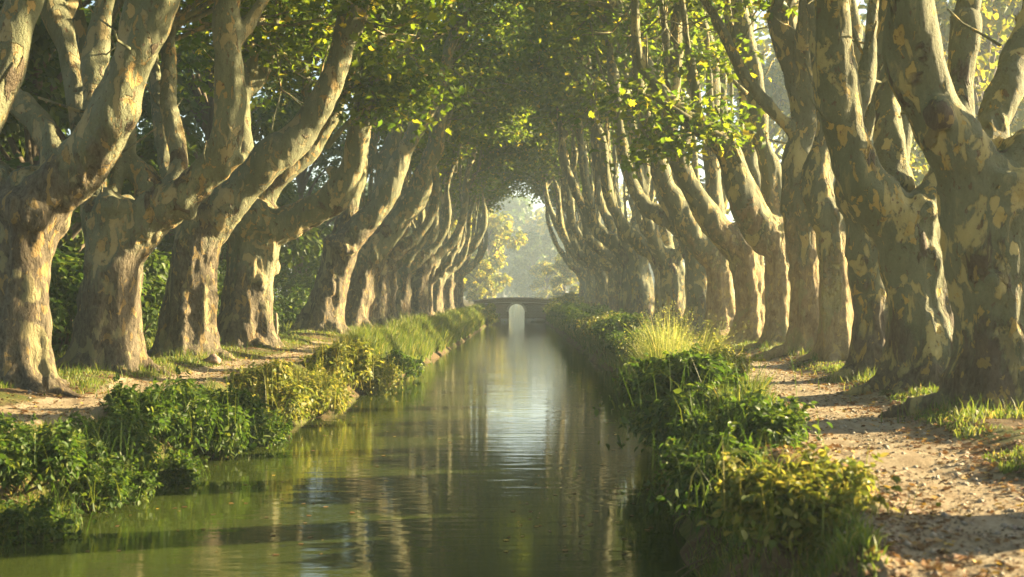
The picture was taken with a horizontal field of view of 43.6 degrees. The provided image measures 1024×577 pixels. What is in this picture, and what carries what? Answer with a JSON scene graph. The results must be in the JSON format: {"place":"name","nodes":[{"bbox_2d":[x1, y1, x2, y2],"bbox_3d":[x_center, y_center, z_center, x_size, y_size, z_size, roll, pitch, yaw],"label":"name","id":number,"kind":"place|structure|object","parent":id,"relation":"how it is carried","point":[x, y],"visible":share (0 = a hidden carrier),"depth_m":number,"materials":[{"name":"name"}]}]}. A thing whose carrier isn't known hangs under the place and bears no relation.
{"place":"outdoors","nodes":[
{"label":"outdoors","id":0,"kind":"place"},
{"bbox_2d":[0,304,696,576],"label":"canal water","id":1,"kind":"structure","parent":0,"point":[446,511],"depth_m":14.19,"materials":[{"name":"green liquid"}]},
{"bbox_2d":[50,352,652,554],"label":"floating leaves","id":2,"kind":"object","parent":1,"relation":"on","point":[423,468],"visible":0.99,"depth_m":13.35,"materials":[{"name":"green plant"}]},
{"bbox_2d":[67,0,948,296],"label":"sky","id":3,"kind":"structure","parent":0,"point":[701,172],"materials":[{"name":"white"}]},
{"bbox_2d":[0,294,1023,576],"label":"ground","id":4,"kind":"structure","parent":0,"point":[1016,436],"depth_m":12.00,"materials":[{"name":"plant"}]},
{"bbox_2d":[0,0,44,413],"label":"plane tree","id":5,"kind":"object","parent":4,"relation":"on","point":[18,19],"visible":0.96,"depth_m":14.01,"materials":[{"name":"brown plant"}]},
{"bbox_2d":[0,480,115,554],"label":"weed clump","id":6,"kind":"object","parent":4,"relation":"on","point":[20,526],"visible":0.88,"depth_m":11.62,"materials":[{"name":"green plant"}]},
{"bbox_2d":[1,2,121,249],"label":"broadleaf tree","id":7,"kind":"object","parent":4,"relation":"on","point":[53,107],"visible":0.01,"depth_m":39.73,"materials":[{"name":"green plant"}]},
{"bbox_2d":[0,406,132,494],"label":"weed clump","id":8,"kind":"object","parent":4,"relation":"on","point":[55,456],"visible":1,"depth_m":12.31,"materials":[{"name":"green plant"}]},
{"bbox_2d":[9,452,163,516],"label":"weed clump","id":9,"kind":"object","parent":4,"relation":"on","point":[116,483],"visible":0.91,"depth_m":13.22,"materials":[{"name":"green plant"}]},
{"bbox_2d":[0,0,195,397],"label":"plane tree","id":10,"kind":"object","parent":4,"relation":"on","point":[52,188],"visible":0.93,"depth_m":17.59,"materials":[{"name":"brown plant"}]},
{"bbox_2d":[0,0,197,258],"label":"broadleaf tree","id":11,"kind":"object","parent":4,"relation":"on","point":[18,146],"visible":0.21,"depth_m":32.29,"materials":[{"name":"green plant"}]},
{"bbox_2d":[49,248,153,359],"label":"shrub","id":12,"kind":"object","parent":4,"relation":"on","point":[67,275],"visible":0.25,"depth_m":24.13,"materials":[{"name":"green plant"}]},
{"bbox_2d":[30,403,187,472],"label":"weed clump","id":13,"kind":"object","parent":4,"relation":"on","point":[128,443],"visible":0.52,"depth_m":14.59,"materials":[{"name":"green plant"}]},
{"bbox_2d":[93,373,183,436],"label":"weed clump","id":14,"kind":"object","parent":4,"relation":"on","point":[120,397],"visible":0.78,"depth_m":15.80,"materials":[{"name":"green plant"}]},
{"bbox_2d":[69,247,220,345],"bbox_3d":[-9.140,-0.101,29.974,4.531,3.388,4.363,0,0,-31],"label":"shrub","id":15,"kind":"object","parent":4,"relation":"on","point":[152,295],"visible":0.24,"depth_m":29.49,"materials":[{"name":"green plant"}]},
{"bbox_2d":[54,320,293,360],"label":"meadow grass","id":16,"kind":"structure","parent":4,"relation":"on","point":[282,326],"depth_m":42.71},
{"bbox_2d":[137,442,214,488],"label":"weed clump","id":17,"kind":"object","parent":4,"relation":"on","point":[179,467],"visible":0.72,"depth_m":15.23,"materials":[{"name":"green plant"}]},
{"bbox_2d":[145,250,224,333],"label":"shrub","id":18,"kind":"object","parent":4,"relation":"on","point":[220,280],"visible":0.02,"depth_m":35.78,"materials":[{"name":"green plant"}]},
{"bbox_2d":[203,353,220,364],"bbox_3d":[-5.919,1.390,25.226,0.366,0.225,0.265,0,0,0],"label":"rock","id":19,"kind":"object","parent":4,"relation":"on","point":[213,357],"visible":0.92,"depth_m":25.14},
{"bbox_2d":[0,317,431,511],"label":"towpath","id":20,"kind":"structure","parent":4,"relation":"on","point":[70,402],"depth_m":16.64,"materials":[{"name":"soil"}]},
{"bbox_2d":[96,350,294,459],"bbox_3d":[-4.254,1.570,17.148,2.953,1.575,3.583,0,0,-43],"label":"bush","id":21,"kind":"object","parent":20,"relation":"on","point":[226,423],"visible":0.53,"depth_m":16.91,"materials":[{"name":"green plant"}]},
{"bbox_2d":[199,343,342,424],"bbox_3d":[-3.929,1.569,21.227,2.859,1.533,3.399,0,0,29],"label":"bush","id":22,"kind":"object","parent":20,"relation":"on","point":[277,390],"visible":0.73,"depth_m":20.56,"materials":[{"name":"green plant"}]},
{"bbox_2d":[288,359,360,416],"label":"weed clump","id":23,"kind":"object","parent":20,"relation":"on","point":[330,390],"visible":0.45,"depth_m":23.04,"materials":[{"name":"green plant"}]},
{"bbox_2d":[55,0,401,375],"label":"plane tree","id":24,"kind":"object","parent":4,"relation":"on","point":[124,234],"visible":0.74,"depth_m":21.37,"materials":[{"name":"brown plant"}]},
{"bbox_2d":[137,24,329,268],"bbox_3d":[-11.612,-4.211,50.147,8.966,12.346,8.714,0,0,-2],"label":"broadleaf tree","id":25,"kind":"object","parent":4,"relation":"on","point":[201,113],"visible":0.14,"depth_m":49.98,"materials":[{"name":"green plant"}]},
{"bbox_2d":[136,64,331,276],"bbox_3d":[-14.075,-4.789,62.779,10.012,13.683,9.891,0,0,38],"label":"broadleaf tree","id":26,"kind":"object","parent":4,"relation":"on","point":[291,189],"depth_m":61.17,"materials":[{"name":"green plant"}]},
{"bbox_2d":[218,270,302,325],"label":"shrub","id":27,"kind":"object","parent":4,"relation":"on","point":[275,304],"visible":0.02,"depth_m":43.10,"materials":[{"name":"green plant"}]},
{"bbox_2d":[217,243,315,325],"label":"shrub","id":28,"kind":"object","parent":4,"relation":"on","point":[222,265],"visible":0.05,"depth_m":46.72,"materials":[{"name":"green plant"}]},
{"bbox_2d":[249,407,300,446],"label":"weed clump","id":29,"kind":"object","parent":4,"relation":"on","point":[275,438],"visible":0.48,"depth_m":19.01,"materials":[{"name":"green plant"}]},
{"bbox_2d":[92,0,463,360],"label":"plane tree","id":30,"kind":"object","parent":4,"relation":"on","point":[188,313],"visible":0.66,"depth_m":26.10,"materials":[{"name":"brown plant"}]},
{"bbox_2d":[274,283,310,327],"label":"shrub","id":31,"kind":"object","parent":4,"relation":"on","point":[291,302],"visible":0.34,"depth_m":46.71,"materials":[{"name":"green plant"}]},
{"bbox_2d":[273,248,319,300],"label":"shrub","id":32,"kind":"object","parent":4,"relation":"on","point":[307,279],"visible":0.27,"depth_m":57.27,"materials":[{"name":"green plant"}]},
{"bbox_2d":[252,95,373,288],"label":"broadleaf tree","id":33,"kind":"object","parent":4,"relation":"on","point":[302,180],"visible":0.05,"depth_m":75.78,"materials":[{"name":"green plant"}]},
{"bbox_2d":[177,0,477,349],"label":"plane tree","id":34,"kind":"object","parent":4,"relation":"on","point":[265,229],"visible":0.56,"depth_m":31.86,"materials":[{"name":"brown plant"}]},
{"bbox_2d":[302,168,368,274],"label":"broadleaf tree","id":35,"kind":"object","parent":4,"relation":"on","point":[318,184],"depth_m":89.50,"materials":[{"name":"green plant"}]},
{"bbox_2d":[287,323,384,386],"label":"bush","id":36,"kind":"object","parent":4,"relation":"on","point":[355,359],"visible":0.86,"depth_m":26.01,"materials":[{"name":"green plant"}]},
{"bbox_2d":[1,435,728,576],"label":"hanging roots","id":37,"kind":"object","parent":4,"relation":"on","point":[697,561],"visible":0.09,"depth_m":11.64,"materials":[{"name":"brown"}]},
{"bbox_2d":[355,348,418,394],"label":"weed clump","id":38,"kind":"object","parent":4,"relation":"on","point":[374,384],"visible":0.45,"depth_m":28.78,"materials":[{"name":"green plant"}]},
{"bbox_2d":[374,348,428,378],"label":"bush","id":39,"kind":"object","parent":4,"relation":"on","point":[408,364],"visible":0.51,"depth_m":32.69,"materials":[{"name":"green plant"}]},
{"bbox_2d":[289,0,532,333],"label":"plane tree","id":40,"kind":"object","parent":4,"relation":"on","point":[345,240],"visible":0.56,"depth_m":42.49,"materials":[{"name":"brown plant"}]},
{"bbox_2d":[0,302,838,576],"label":"bank grass","id":41,"kind":"structure","parent":4,"relation":"on","point":[438,331],"depth_m":39.20,"materials":[{"name":"plant"}]},
{"bbox_2d":[384,180,471,266],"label":"broadleaf tree","id":42,"kind":"object","parent":4,"relation":"on","point":[453,226],"visible":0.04,"depth_m":136.44,"materials":[{"name":"green plant"}]},
{"bbox_2d":[335,36,530,319],"bbox_3d":[-3.818,-5.440,60.956,9.832,14.900,7.496,0,0,-31],"label":"plane tree","id":43,"kind":"object","parent":4,"relation":"on","point":[412,252],"visible":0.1,"depth_m":60.85,"materials":[{"name":"brown plant"}]},
{"bbox_2d":[357,1,552,324],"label":"plane tree","id":44,"kind":"object","parent":4,"relation":"on","point":[402,247],"visible":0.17,"depth_m":55.30,"materials":[{"name":"brown plant"}]},
{"bbox_2d":[376,31,535,316],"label":"plane tree","id":45,"kind":"object","parent":4,"relation":"on","point":[419,298],"visible":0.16,"depth_m":74.02,"materials":[{"name":"brown plant"}]},
{"bbox_2d":[342,0,570,329],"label":"plane tree","id":46,"kind":"object","parent":4,"relation":"on","point":[375,250],"visible":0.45,"depth_m":48.53,"materials":[{"name":"brown plant"}]},
{"bbox_2d":[386,78,537,317],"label":"plane tree","id":47,"kind":"object","parent":4,"relation":"on","point":[406,273],"visible":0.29,"depth_m":68.14,"materials":[{"name":"green plant"}]},
{"bbox_2d":[408,144,522,313],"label":"plane tree","id":48,"kind":"object","parent":4,"relation":"on","point":[437,289],"visible":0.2,"depth_m":85.97,"materials":[{"name":"brown plant"}]},
{"bbox_2d":[427,163,515,311],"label":"plane tree","id":49,"kind":"object","parent":4,"relation":"on","point":[448,289],"visible":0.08,"depth_m":92.74,"materials":[{"name":"brown plant"}]},
{"bbox_2d":[408,120,549,314],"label":"plane tree","id":50,"kind":"object","parent":4,"relation":"on","point":[490,157],"visible":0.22,"depth_m":78.82,"materials":[{"name":"green plant"}]},
{"bbox_2d":[464,257,494,302],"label":"broadleaf tree","id":51,"kind":"object","parent":4,"relation":"on","point":[483,271],"visible":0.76,"depth_m":167.52,"materials":[{"name":"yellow plant"}]},
{"bbox_2d":[442,159,536,307],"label":"plane tree","id":52,"kind":"object","parent":4,"relation":"on","point":[460,273],"visible":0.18,"depth_m":99.01,"materials":[{"name":"green plant"}]},
{"bbox_2d":[481,302,504,324],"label":"bush","id":53,"kind":"object","parent":4,"relation":"on","point":[491,314],"visible":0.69,"depth_m":91.21,"materials":[{"name":"green plant"}]},
{"bbox_2d":[452,175,536,308],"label":"plane tree","id":54,"kind":"object","parent":4,"relation":"on","point":[461,287],"visible":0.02,"depth_m":106.73,"materials":[{"name":"brown plant"}]},
{"bbox_2d":[464,208,528,299],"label":"broadleaf tree","id":55,"kind":"object","parent":4,"relation":"on","point":[496,237],"visible":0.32,"depth_m":198.76,"materials":[{"name":"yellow plant"}]},
{"bbox_2d":[0,333,1023,576],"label":"leaf litter","id":56,"kind":"object","parent":4,"relation":"on","point":[938,567],"visible":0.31,"depth_m":10.64,"materials":[{"name":"plant"}]},
{"bbox_2d":[472,297,551,320],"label":"footbridge","id":57,"kind":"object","parent":4,"relation":"on","point":[532,307],"visible":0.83,"depth_m":103.99,"materials":[{"name":"stone"}]},
{"bbox_2d":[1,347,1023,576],"bbox_3d":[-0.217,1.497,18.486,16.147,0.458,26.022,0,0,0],"label":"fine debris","id":58,"kind":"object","parent":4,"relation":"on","point":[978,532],"visible":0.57,"depth_m":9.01,"materials":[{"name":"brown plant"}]},
{"bbox_2d":[491,194,546,297],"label":"broadleaf tree","id":59,"kind":"object","parent":4,"relation":"on","point":[517,209],"visible":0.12,"depth_m":329.46,"materials":[{"name":"green plant"}]},
{"bbox_2d":[22,356,1023,576],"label":"pebbles","id":60,"kind":"object","parent":4,"relation":"on","point":[942,513],"visible":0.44,"depth_m":10.11,"materials":[{"name":"gravel"}]},
{"bbox_2d":[503,231,556,297],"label":"broadleaf tree","id":61,"kind":"object","parent":4,"relation":"on","point":[530,252],"visible":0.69,"depth_m":282.43,"materials":[{"name":"green plant"}]},
{"bbox_2d":[511,208,562,291],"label":"broadleaf tree","id":62,"kind":"object","parent":4,"relation":"on","point":[530,225],"visible":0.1,"depth_m":335.80,"materials":[{"name":"green plant"}]},
{"bbox_2d":[529,260,560,298],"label":"broadleaf tree","id":63,"kind":"object","parent":4,"relation":"on","point":[541,281],"visible":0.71,"depth_m":224.87,"materials":[{"name":"green plant"}]},
{"bbox_2d":[521,174,585,298],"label":"plane tree","id":64,"kind":"object","parent":4,"relation":"on","point":[536,188],"visible":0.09,"depth_m":106.81,"materials":[{"name":"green plant"}]},
{"bbox_2d":[512,165,604,288],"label":"plane tree","id":65,"kind":"object","parent":4,"relation":"on","point":[576,269],"visible":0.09,"depth_m":99.76,"materials":[{"name":"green plant"}]},
{"bbox_2d":[541,252,578,296],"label":"broadleaf tree","id":66,"kind":"object","parent":4,"relation":"on","point":[568,276],"visible":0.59,"depth_m":177.19,"materials":[{"name":"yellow plant"}]},
{"bbox_2d":[543,300,576,317],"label":"bush","id":67,"kind":"object","parent":4,"relation":"on","point":[553,310],"visible":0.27,"depth_m":77.76,"materials":[{"name":"green plant"}]},
{"bbox_2d":[489,111,636,309],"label":"plane tree","id":68,"kind":"object","parent":4,"relation":"on","point":[602,280],"visible":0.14,"depth_m":80.70,"materials":[{"name":"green plant"}]},
{"bbox_2d":[542,292,584,305],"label":"bush","id":69,"kind":"object","parent":4,"relation":"on","point":[572,297],"visible":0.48,"depth_m":100.15,"materials":[{"name":"green plant"}]},
{"bbox_2d":[515,115,613,307],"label":"plane tree","id":70,"kind":"object","parent":4,"relation":"on","point":[560,221],"visible":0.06,"depth_m":86.49,"materials":[{"name":"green plant"}]},
{"bbox_2d":[513,77,621,312],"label":"plane tree","id":71,"kind":"object","parent":4,"relation":"on","point":[594,244],"visible":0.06,"depth_m":67.97,"materials":[{"name":"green plant"}]},
{"bbox_2d":[517,159,620,307],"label":"plane tree","id":72,"kind":"object","parent":4,"relation":"on","point":[590,295],"visible":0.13,"depth_m":93.30,"materials":[{"name":"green plant"}]},
{"bbox_2d":[473,1,666,319],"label":"plane tree","id":73,"kind":"object","parent":4,"relation":"on","point":[640,287],"visible":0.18,"depth_m":58.49,"materials":[{"name":"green plant"}]},
{"bbox_2d":[549,303,601,322],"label":"bush","id":74,"kind":"object","parent":4,"relation":"on","point":[580,306],"visible":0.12,"depth_m":65.24,"materials":[{"name":"green plant"}]},
{"bbox_2d":[519,90,634,312],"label":"plane tree","id":75,"kind":"object","parent":4,"relation":"on","point":[605,265],"visible":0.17,"depth_m":75.28,"materials":[{"name":"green plant"}]},
{"bbox_2d":[535,183,631,291],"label":"broadleaf tree","id":76,"kind":"object","parent":4,"relation":"on","point":[544,228],"visible":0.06,"depth_m":281.54,"materials":[{"name":"green plant"}]},
{"bbox_2d":[514,2,654,312],"bbox_3d":[2.925,-7.138,64.579,10.415,18.583,9.404,0,0,-33],"label":"plane tree","id":77,"kind":"object","parent":4,"relation":"on","point":[607,219],"visible":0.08,"depth_m":64.10,"materials":[{"name":"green plant"}]},
{"bbox_2d":[562,304,614,329],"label":"bush","id":78,"kind":"object","parent":4,"relation":"on","point":[577,313],"visible":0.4,"depth_m":54.51,"materials":[{"name":"green plant"}]},
{"bbox_2d":[445,0,735,338],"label":"plane tree","id":79,"kind":"object","parent":4,"relation":"on","point":[707,255],"visible":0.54,"depth_m":38.39,"materials":[{"name":"beige plant"}]},
{"bbox_2d":[571,310,633,337],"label":"bush","id":80,"kind":"object","parent":4,"relation":"on","point":[590,320],"visible":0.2,"depth_m":47.59,"materials":[{"name":"green plant"}]},
{"bbox_2d":[480,0,732,332],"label":"plane tree","id":81,"kind":"object","parent":4,"relation":"on","point":[695,285],"visible":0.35,"depth_m":43.01,"materials":[{"name":"green plant"}]},
{"bbox_2d":[510,0,712,329],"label":"plane tree","id":82,"kind":"object","parent":4,"relation":"on","point":[659,251],"visible":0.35,"depth_m":48.45,"materials":[{"name":"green plant"}]},
{"bbox_2d":[581,309,658,341],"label":"bush","id":83,"kind":"object","parent":4,"relation":"on","point":[612,323],"visible":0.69,"depth_m":38.39,"materials":[{"name":"green plant"}]},
{"bbox_2d":[482,5,771,325],"bbox_3d":[4.620,-5.371,53.366,12.086,14.834,6.966,0,0,-15],"label":"plane tree","id":84,"kind":"object","parent":4,"relation":"on","point":[525,65],"visible":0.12,"depth_m":52.11,"materials":[{"name":"green plant"}]},
{"bbox_2d":[594,326,680,360],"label":"bush","id":85,"kind":"object","parent":4,"relation":"on","point":[613,345],"visible":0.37,"depth_m":33.10,"materials":[{"name":"green plant"}]},
{"bbox_2d":[603,301,708,375],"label":"grass tussock","id":86,"kind":"object","parent":4,"relation":"on","point":[659,344],"depth_m":21.80,"materials":[{"name":"plant"}]},
{"bbox_2d":[570,0,790,349],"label":"plane tree","id":87,"kind":"object","parent":4,"relation":"on","point":[757,216],"visible":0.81,"depth_m":31.14,"materials":[{"name":"green plant"}]},
{"bbox_2d":[606,0,771,346],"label":"plane tree","id":88,"kind":"object","parent":4,"relation":"on","point":[721,231],"visible":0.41,"depth_m":34.19,"materials":[{"name":"beige plant"}]},
{"bbox_2d":[626,308,753,361],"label":"grass tussock","id":89,"kind":"object","parent":4,"relation":"on","point":[708,342],"depth_m":23.49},
{"bbox_2d":[593,320,796,461],"bbox_3d":[2.269,1.189,15.528,2.695,1.735,3.785,0,0,18],"label":"bush","id":90,"kind":"object","parent":4,"relation":"on","point":[662,387],"visible":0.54,"depth_m":15.03,"materials":[{"name":"green plant"}]},
{"bbox_2d":[601,325,800,414],"bbox_3d":[2.529,1.219,18.302,3.003,1.492,2.985,0,0,42],"label":"bush","id":91,"kind":"object","parent":4,"relation":"on","point":[642,364],"visible":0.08,"depth_m":18.14,"materials":[{"name":"green plant"}]},
{"bbox_2d":[620,416,812,533],"bbox_3d":[1.748,1.526,10.538,1.645,1.017,2.938,0,0,0],"label":"weed clump","id":92,"kind":"object","parent":4,"relation":"on","point":[680,471],"visible":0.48,"depth_m":10.46,"materials":[{"name":"green plant"}]},
{"bbox_2d":[672,332,765,377],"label":"weed clump","id":93,"kind":"object","parent":4,"relation":"on","point":[738,362],"visible":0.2,"depth_m":19.91,"materials":[{"name":"green plant"}]},
{"bbox_2d":[653,15,789,266],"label":"broadleaf tree","id":94,"kind":"object","parent":4,"relation":"on","point":[766,46],"visible":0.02,"depth_m":121.25,"materials":[{"name":"green plant"}]},
{"bbox_2d":[700,366,785,415],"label":"grass tussock","id":95,"kind":"object","parent":4,"relation":"on","point":[754,385],"depth_m":14.27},
{"bbox_2d":[667,381,832,455],"bbox_3d":[2.184,1.258,12.246,1.596,0.884,3.087,0,0,0],"label":"weed clump","id":96,"kind":"object","parent":4,"relation":"on","point":[780,420],"visible":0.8,"depth_m":11.81,"materials":[{"name":"green plant"}]},
{"bbox_2d":[700,0,833,360],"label":"plane tree","id":97,"kind":"object","parent":4,"relation":"on","point":[787,22],"visible":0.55,"depth_m":27.07,"materials":[{"name":"beige plant"}]},
{"bbox_2d":[676,436,940,556],"bbox_3d":[1.857,1.310,8.194,1.755,0.863,1.836,0,0,0],"label":"bush","id":98,"kind":"object","parent":4,"relation":"on","point":[792,501],"visible":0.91,"depth_m":8.06,"materials":[{"name":"green plant"}]},
{"bbox_2d":[795,0,862,361],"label":"plane tree","id":99,"kind":"object","parent":4,"relation":"on","point":[826,220],"visible":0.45,"depth_m":24.34,"materials":[{"name":"beige plant"}]},
{"bbox_2d":[731,29,929,265],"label":"broadleaf tree","id":100,"kind":"object","parent":4,"relation":"on","point":[778,94],"visible":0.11,"depth_m":116.04,"materials":[{"name":"green plant"}]},
{"bbox_2d":[661,331,1023,576],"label":"towpath","id":101,"kind":"structure","parent":4,"relation":"on","point":[909,459],"depth_m":10.08,"materials":[{"name":"soil"}]},
{"bbox_2d":[824,0,912,382],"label":"plane tree","id":102,"kind":"object","parent":4,"relation":"on","point":[869,299],"visible":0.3,"depth_m":20.22,"materials":[{"name":"brown plant"}]},
{"bbox_2d":[804,0,981,394],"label":"plane tree","id":103,"kind":"object","parent":4,"relation":"on","point":[893,207],"visible":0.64,"depth_m":17.20,"materials":[{"name":"beige plant"}]},
{"bbox_2d":[833,9,980,186],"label":"broadleaf tree","id":104,"kind":"object","parent":4,"relation":"on","point":[863,21],"visible":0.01,"depth_m":115.39,"materials":[{"name":"green plant"}]},
{"bbox_2d":[858,0,1023,186],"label":"broadleaf tree","id":105,"kind":"object","parent":4,"relation":"on","point":[999,11],"visible":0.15,"depth_m":63.02,"materials":[{"name":"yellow plant"}]},
{"bbox_2d":[872,1,1015,169],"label":"broadleaf tree","id":106,"kind":"object","parent":4,"relation":"on","point":[917,146],"visible":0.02,"depth_m":108.51,"materials":[{"name":"green plant"}]},
{"bbox_2d":[878,0,1023,417],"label":"plane tree","id":107,"kind":"object","parent":4,"relation":"on","point":[976,165],"visible":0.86,"depth_m":13.94,"materials":[{"name":"beige plant"}]},
{"bbox_2d":[911,49,1023,160],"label":"broadleaf tree","id":108,"kind":"object","parent":4,"relation":"on","point":[922,153],"depth_m":80.93,"materials":[{"name":"green plant"}]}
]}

